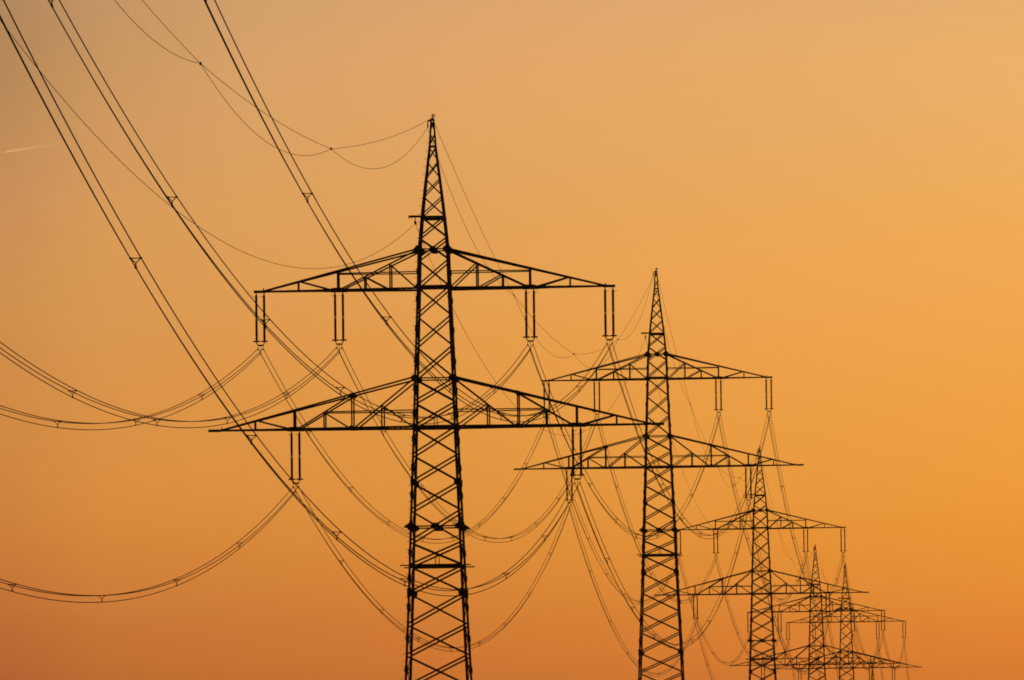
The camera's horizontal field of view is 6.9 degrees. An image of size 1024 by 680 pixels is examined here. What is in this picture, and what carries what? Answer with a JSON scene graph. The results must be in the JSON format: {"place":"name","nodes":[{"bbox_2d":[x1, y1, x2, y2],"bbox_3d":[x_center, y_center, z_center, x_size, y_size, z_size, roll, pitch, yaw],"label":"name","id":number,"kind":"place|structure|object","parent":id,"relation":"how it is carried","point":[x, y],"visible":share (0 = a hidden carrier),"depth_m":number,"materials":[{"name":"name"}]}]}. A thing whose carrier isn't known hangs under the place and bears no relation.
{"place":"outdoors","nodes":[
{"label":"outdoors","id":0,"kind":"place"},
{"bbox_2d":[0,0,1023,679],"label":"sky","id":1,"kind":"structure","parent":0,"point":[825,198],"materials":[{"name":"orange"}]},
{"bbox_3d":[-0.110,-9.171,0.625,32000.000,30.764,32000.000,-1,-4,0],"label":"ground","id":2,"kind":"structure","parent":0,"visible":0},
{"bbox_2d":[208,114,663,679],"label":"transmission pylon","id":3,"kind":"object","parent":2,"relation":"on","point":[418,250],"visible":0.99,"depth_m":606.89,"materials":[{"name":"metal"}]},
{"bbox_2d":[0,20,414,268],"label":"thin cable","id":4,"kind":"object","parent":3,"relation":"hanging from","point":[165,201],"visible":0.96,"depth_m":427.43,"materials":[{"name":"metal"}]},
{"bbox_2d":[252,293,267,354],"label":"insulator set","id":5,"kind":"object","parent":3,"relation":"hanging from","point":[256,327],"visible":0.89,"depth_m":608.29,"materials":[{"name":"ceramic"}]},
{"bbox_2d":[0,349,262,429],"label":"conductor bundle","id":6,"kind":"object","parent":5,"relation":"hanging from","point":[137,419],"visible":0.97,"depth_m":516.22,"materials":[{"name":"metal"}]},
{"bbox_2d":[115,0,429,168],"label":"earth wire","id":7,"kind":"object","parent":3,"relation":"attached to","point":[200,63],"visible":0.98,"depth_m":464.52,"materials":[{"name":"metal"}]},
{"bbox_2d":[288,430,302,492],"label":"insulator set","id":8,"kind":"object","parent":3,"relation":"hanging from","point":[299,452],"visible":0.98,"depth_m":607.48,"materials":[{"name":"ceramic"}]},
{"bbox_2d":[0,486,298,602],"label":"conductor bundle","id":9,"kind":"object","parent":8,"relation":"hanging from","point":[14,584],"visible":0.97,"depth_m":504.49,"materials":[{"name":"metal"}]},
{"bbox_2d":[331,291,346,353],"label":"insulator set","id":10,"kind":"object","parent":3,"relation":"hanging from","point":[335,339],"visible":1,"depth_m":607.93,"materials":[{"name":"ceramic"}]},
{"bbox_2d":[0,342,341,427],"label":"conductor bundle","id":11,"kind":"object","parent":10,"relation":"hanging from","point":[159,419],"visible":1,"depth_m":471.93,"materials":[{"name":"metal"}]},
{"bbox_2d":[523,288,537,347],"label":"insulator set","id":12,"kind":"object","parent":3,"relation":"hanging from","point":[526,336],"visible":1,"depth_m":607.08,"materials":[{"name":"ceramic"}]},
{"bbox_2d":[48,0,532,423],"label":"conductor bundle","id":13,"kind":"object","parent":12,"relation":"hanging from","point":[215,265],"visible":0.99,"depth_m":377.05,"materials":[{"name":"metal"}]},
{"bbox_2d":[428,125,655,368],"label":"earth wire","id":14,"kind":"object","parent":3,"relation":"attached to","point":[508,284],"visible":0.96,"depth_m":699.85,"materials":[{"name":"metal"}]},
{"bbox_2d":[570,426,584,485],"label":"insulator set","id":15,"kind":"object","parent":3,"relation":"hanging from","point":[573,474],"visible":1,"depth_m":606.21,"materials":[{"name":"ceramic"}]},
{"bbox_2d":[0,0,579,595],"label":"conductor bundle","id":16,"kind":"object","parent":15,"relation":"hanging from","point":[208,366],"visible":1,"depth_m":332.24,"materials":[{"name":"metal"}]},
{"bbox_2d":[602,287,616,346],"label":"insulator set","id":17,"kind":"object","parent":3,"relation":"hanging from","point":[605,323],"visible":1,"depth_m":606.74,"materials":[{"name":"ceramic"}]},
{"bbox_2d":[204,0,611,421],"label":"conductor bundle","id":18,"kind":"object","parent":17,"relation":"hanging from","point":[365,294],"visible":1,"depth_m":373.58,"materials":[{"name":"metal"}]},
{"bbox_2d":[514,268,803,679],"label":"transmission pylon","id":19,"kind":"object","parent":2,"relation":"on","point":[671,465],"visible":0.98,"depth_m":955.43,"materials":[{"name":"metal"}]},
{"bbox_2d":[416,226,644,435],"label":"thin cable","id":20,"kind":"object","parent":19,"relation":"hanging from","point":[490,374],"visible":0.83,"depth_m":693.03,"materials":[{"name":"metal"}]},
{"bbox_2d":[541,382,549,416],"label":"insulator set","id":21,"kind":"object","parent":19,"relation":"hanging from","point":[548,395],"visible":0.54,"depth_m":956.96,"materials":[{"name":"ceramic"}]},
{"bbox_2d":[259,350,548,542],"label":"conductor bundle","id":22,"kind":"object","parent":21,"relation":"hanging from","point":[503,497],"visible":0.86,"depth_m":712.88,"materials":[{"name":"metal"}]},
{"bbox_2d":[548,419,678,603],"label":"conductor bundle","id":23,"kind":"object","parent":21,"relation":"hanging from","point":[587,532],"visible":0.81,"depth_m":1037.53,"materials":[{"name":"metal"}]},
{"bbox_2d":[564,469,572,505],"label":"insulator set","id":24,"kind":"object","parent":19,"relation":"hanging from","point":[567,500],"visible":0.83,"depth_m":956.09,"materials":[{"name":"ceramic"}]},
{"bbox_2d":[294,487,570,651],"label":"conductor bundle","id":25,"kind":"object","parent":24,"relation":"hanging from","point":[402,625],"visible":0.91,"depth_m":722.36,"materials":[{"name":"metal"}]},
{"bbox_2d":[568,506,696,675],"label":"conductor bundle","id":26,"kind":"object","parent":24,"relation":"hanging from","point":[628,652],"visible":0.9,"depth_m":1030.97,"materials":[{"name":"metal"}]},
{"bbox_2d":[592,381,599,415],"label":"insulator set","id":27,"kind":"object","parent":19,"relation":"hanging from","point":[594,396],"visible":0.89,"depth_m":956.56,"materials":[{"name":"ceramic"}]},
{"bbox_2d":[337,349,598,542],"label":"conductor bundle","id":28,"kind":"object","parent":27,"relation":"hanging from","point":[455,520],"visible":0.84,"depth_m":720.49,"materials":[{"name":"metal"}]},
{"bbox_2d":[597,422,715,602],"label":"conductor bundle","id":29,"kind":"object","parent":27,"relation":"hanging from","point":[633,530],"visible":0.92,"depth_m":1030.99,"materials":[{"name":"metal"}]},
{"bbox_2d":[646,342,751,532],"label":"thin cable","id":30,"kind":"object","parent":19,"relation":"hanging from","point":[683,473],"visible":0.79,"depth_m":1056.13,"materials":[{"name":"metal"}]},
{"bbox_2d":[653,278,755,483],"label":"earth wire","id":31,"kind":"object","parent":19,"relation":"attached to","point":[689,401],"visible":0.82,"depth_m":1044.32,"materials":[{"name":"metal"}]},
{"bbox_2d":[714,379,722,417],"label":"insulator set","id":32,"kind":"object","parent":19,"relation":"hanging from","point":[716,409],"visible":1,"depth_m":955.71,"materials":[{"name":"ceramic"}]},
{"bbox_2d":[528,346,720,539],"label":"conductor bundle","id":33,"kind":"object","parent":32,"relation":"hanging from","point":[637,534],"visible":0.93,"depth_m":718.02,"materials":[{"name":"metal"}]},
{"bbox_2d":[717,415,806,601],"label":"conductor bundle","id":34,"kind":"object","parent":32,"relation":"hanging from","point":[744,522],"visible":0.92,"depth_m":1029.70,"materials":[{"name":"metal"}]},
{"bbox_2d":[744,466,752,502],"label":"insulator set","id":35,"kind":"object","parent":19,"relation":"hanging from","point":[746,484],"visible":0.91,"depth_m":954.83,"materials":[{"name":"ceramic"}]},
{"bbox_2d":[575,484,749,648],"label":"conductor bundle","id":36,"kind":"object","parent":35,"relation":"hanging from","point":[655,634],"visible":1,"depth_m":716.93,"materials":[{"name":"metal"}]},
{"bbox_2d":[747,503,828,673],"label":"conductor bundle","id":37,"kind":"object","parent":35,"relation":"hanging from","point":[773,608],"visible":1,"depth_m":1037.03,"materials":[{"name":"metal"}]},
{"bbox_2d":[765,379,773,413],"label":"insulator set","id":38,"kind":"object","parent":19,"relation":"hanging from","point":[771,408],"visible":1,"depth_m":955.38,"materials":[{"name":"ceramic"}]},
{"bbox_2d":[607,344,770,538],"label":"conductor bundle","id":39,"kind":"object","parent":38,"relation":"hanging from","point":[758,459],"visible":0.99,"depth_m":692.64,"materials":[{"name":"metal"}]},
{"bbox_2d":[767,414,843,601],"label":"conductor bundle","id":40,"kind":"object","parent":38,"relation":"hanging from","point":[792,526],"visible":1,"depth_m":1038.85,"materials":[{"name":"metal"}]},
{"bbox_2d":[654,447,868,679],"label":"transmission pylon","id":41,"kind":"object","parent":2,"relation":"on","point":[752,594],"visible":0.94,"depth_m":1292.32,"materials":[{"name":"metal"}]},
{"bbox_2d":[693,595,697,621],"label":"insulator set","id":42,"kind":"object","parent":41,"relation":"hanging from","point":[693,608],"visible":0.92,"depth_m":1293.01,"materials":[{"name":"ceramic"}]},
{"bbox_2d":[696,623,713,679],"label":"conductor bundle","id":43,"kind":"object","parent":42,"relation":"hanging from","point":[705,653],"visible":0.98,"depth_m":1323.67,"materials":[{"name":"metal"}]},
{"bbox_2d":[712,530,718,556],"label":"insulator set","id":44,"kind":"object","parent":41,"relation":"hanging from","point":[717,552],"visible":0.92,"depth_m":1293.48,"materials":[{"name":"ceramic"}]},
{"bbox_2d":[716,557,780,663],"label":"conductor bundle","id":45,"kind":"object","parent":44,"relation":"hanging from","point":[734,620],"visible":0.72,"depth_m":1364.10,"materials":[{"name":"metal"}]},
{"bbox_2d":[760,466,813,571],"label":"earth wire","id":46,"kind":"object","parent":41,"relation":"hanging from","point":[780,533],"visible":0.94,"depth_m":1393.77,"materials":[{"name":"metal"}]},
{"bbox_2d":[802,528,808,553],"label":"insulator set","id":47,"kind":"object","parent":41,"relation":"hanging from","point":[804,551],"visible":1,"depth_m":1292.62,"materials":[{"name":"ceramic"}]},
{"bbox_2d":[805,556,853,662],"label":"conductor bundle","id":48,"kind":"object","parent":47,"relation":"attached to","point":[820,620],"visible":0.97,"depth_m":1373.41,"materials":[{"name":"metal"}]},
{"bbox_2d":[825,593,830,618],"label":"insulator set","id":49,"kind":"object","parent":41,"relation":"hanging from","point":[826,616],"visible":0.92,"depth_m":1291.77,"materials":[{"name":"ceramic"}]},
{"bbox_2d":[827,620,840,679],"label":"conductor bundle","id":50,"kind":"object","parent":49,"relation":"hanging from","point":[832,651],"visible":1,"depth_m":1319.23,"materials":[{"name":"metal"}]},
{"bbox_2d":[840,528,846,554],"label":"insulator set","id":51,"kind":"object","parent":41,"relation":"hanging from","point":[844,542],"visible":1,"depth_m":1292.27,"materials":[{"name":"ceramic"}]},
{"bbox_2d":[842,555,883,662],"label":"conductor bundle","id":52,"kind":"object","parent":51,"relation":"hanging from","point":[855,618],"visible":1,"depth_m":1371.53,"materials":[{"name":"metal"}]},
{"bbox_2d":[730,544,903,679],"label":"transmission pylon","id":53,"kind":"object","parent":2,"relation":"on","point":[809,645],"visible":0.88,"depth_m":1589.96,"materials":[{"name":"metal"}]},
{"bbox_2d":[851,612,854,631],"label":"insulator set","id":54,"kind":"object","parent":53,"relation":"hanging from","point":[851,622],"visible":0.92,"depth_m":1590.26,"materials":[{"name":"ceramic"}]},
{"bbox_2d":[869,665,873,679],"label":"insulator set","id":55,"kind":"object","parent":53,"relation":"hanging from","point":[872,672],"visible":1,"depth_m":1589.43,"materials":[{"name":"ceramic"}]},
{"bbox_2d":[880,611,885,634],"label":"insulator set","id":56,"kind":"object","parent":53,"relation":"hanging from","point":[884,629],"visible":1,"depth_m":1589.91,"materials":[{"name":"ceramic"}]},
{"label":"insulator set","id":57,"kind":"object","parent":53,"relation":"hanging from","visible":0},
{"bbox_2d":[679,558,749,664],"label":"conductor bundle","id":58,"kind":"object","parent":57,"relation":"attached to","point":[702,629],"visible":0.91,"depth_m":1389.57,"materials":[{"name":"metal"}]},
{"bbox_2d":[777,564,917,679],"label":"transmission pylon","id":59,"kind":"object","parent":2,"relation":"on","point":[840,652],"visible":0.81,"depth_m":1829.01,"materials":[{"name":"metal"}]},
{"bbox_2d":[785,623,789,640],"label":"insulator set","id":60,"kind":"object","parent":59,"relation":"hanging from","point":[786,632],"visible":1,"depth_m":1830.54,"materials":[{"name":"ceramic"}]},
{"bbox_2d":[749,637,788,671],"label":"conductor bundle","id":61,"kind":"object","parent":60,"relation":"hanging from","point":[782,655],"visible":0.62,"depth_m":1744.88,"materials":[{"name":"metal"}]},
{"bbox_2d":[902,622,906,640],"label":"insulator set","id":62,"kind":"object","parent":59,"relation":"hanging from","point":[905,637],"visible":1,"depth_m":1828.98,"materials":[{"name":"ceramic"}]},
{"bbox_2d":[882,633,904,668],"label":"conductor bundle","id":63,"kind":"object","parent":62,"relation":"attached to","point":[889,656],"visible":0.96,"depth_m":1660.27,"materials":[{"name":"metal"}]},
{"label":"insulator set","id":64,"kind":"object","parent":59,"relation":"hanging from","visible":0},
{"bbox_2d":[781,636,814,671],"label":"conductor bundle","id":65,"kind":"object","parent":64,"relation":"attached to","point":[790,660],"visible":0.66,"depth_m":1683.90,"materials":[{"name":"metal"}]},
{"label":"insulator set","id":66,"kind":"object","parent":59,"relation":"hanging from","visible":0},
{"bbox_2d":[852,635,878,670],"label":"conductor bundle","id":67,"kind":"object","parent":66,"relation":"attached to","point":[859,654],"visible":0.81,"depth_m":1678.17,"materials":[{"name":"metal"}]}
]}

